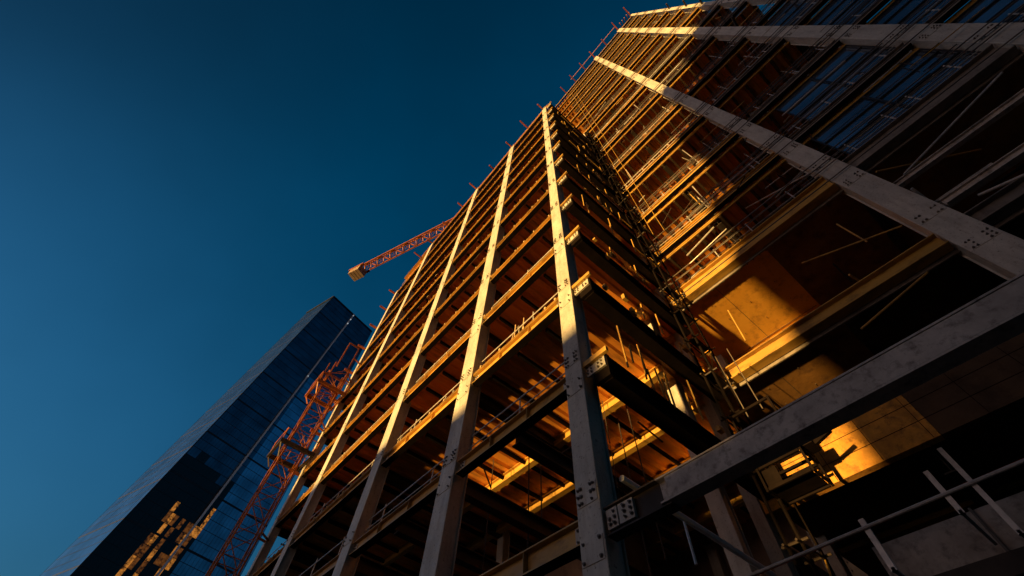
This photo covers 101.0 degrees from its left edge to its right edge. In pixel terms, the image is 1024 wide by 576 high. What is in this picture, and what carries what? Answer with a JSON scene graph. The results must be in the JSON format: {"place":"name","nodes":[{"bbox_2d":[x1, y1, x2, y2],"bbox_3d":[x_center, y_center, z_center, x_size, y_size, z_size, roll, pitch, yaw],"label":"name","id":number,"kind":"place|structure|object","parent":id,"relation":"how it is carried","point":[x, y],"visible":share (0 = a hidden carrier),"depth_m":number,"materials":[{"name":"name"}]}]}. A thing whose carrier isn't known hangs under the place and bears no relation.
{"place":"outdoors","nodes":[
{"label":"outdoors","id":0,"kind":"place"},
{"bbox_2d":[40,296,371,575],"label":"glass office tower","id":1,"kind":"structure","parent":0,"point":[178,506],"depth_m":176.34,"materials":[{"name":"blue glass"}]},
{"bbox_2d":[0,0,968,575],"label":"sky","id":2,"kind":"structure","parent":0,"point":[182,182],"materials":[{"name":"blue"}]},
{"bbox_3d":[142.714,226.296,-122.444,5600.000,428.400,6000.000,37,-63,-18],"label":"ground","id":3,"kind":"structure","parent":0,"visible":0},
{"bbox_2d":[205,343,361,575],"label":"hoist mast","id":4,"kind":"object","parent":3,"relation":"on","point":[304,450],"visible":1,"depth_m":33.69,"materials":[{"name":"metal"}]},
{"bbox_2d":[245,102,1023,575],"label":"steel frame building","id":5,"kind":"structure","parent":3,"relation":"on","point":[567,430],"depth_m":18.10,"materials":[{"name":"metal"}]},
{"bbox_2d":[348,217,458,280],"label":"tower crane","id":6,"kind":"object","parent":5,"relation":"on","point":[357,272],"visible":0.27,"depth_m":91.23,"materials":[{"name":"paint"}]},
{"bbox_2d":[575,95,835,575],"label":"scaffold tower","id":7,"kind":"structure","parent":3,"relation":"on","point":[798,544],"depth_m":17.14,"materials":[{"name":"metal"}]},
{"bbox_2d":[715,349,834,506],"bbox_3d":[7.809,3.518,13.003,0.960,5.400,2.097,37,-63,-18],"label":"hoist cage","id":8,"kind":"object","parent":7,"relation":"hanging from","point":[800,485],"visible":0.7,"depth_m":11.12,"materials":[{"name":"metal"}]},
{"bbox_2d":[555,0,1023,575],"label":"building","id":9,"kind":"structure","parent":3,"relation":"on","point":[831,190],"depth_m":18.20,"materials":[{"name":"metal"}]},
{"bbox_2d":[764,0,817,25],"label":"window","id":10,"kind":"structure","parent":9,"relation":"in","point":[790,6],"depth_m":31.42,"materials":[{"name":"blue glass"}]},
{"bbox_2d":[774,45,895,120],"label":"window","id":11,"kind":"structure","parent":9,"relation":"in","point":[852,54],"depth_m":22.87,"materials":[{"name":"blue glass"}]},
{"bbox_2d":[807,0,876,24],"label":"window","id":12,"kind":"structure","parent":9,"relation":"in","point":[834,7],"depth_m":26.13,"materials":[{"name":"blue glass"}]},
{"bbox_2d":[810,48,981,154],"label":"window","id":13,"kind":"structure","parent":9,"relation":"in","point":[902,76],"depth_m":18.78,"materials":[{"name":"blue glass"}]},
{"bbox_2d":[868,0,950,24],"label":"window","id":14,"kind":"structure","parent":9,"relation":"in","point":[898,11],"depth_m":21.26,"materials":[{"name":"blue glass"}]},
{"bbox_2d":[951,0,1023,22],"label":"window","id":15,"kind":"structure","parent":9,"relation":"in","point":[992,8],"depth_m":17.15,"materials":[{"name":"blue glass"}]},
{"bbox_2d":[745,447,1023,575],"bbox_3d":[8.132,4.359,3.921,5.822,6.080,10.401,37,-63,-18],"label":"railing","id":16,"kind":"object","parent":3,"relation":"on","point":[987,540],"visible":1,"depth_m":5.55,"materials":[{"name":"metal"}]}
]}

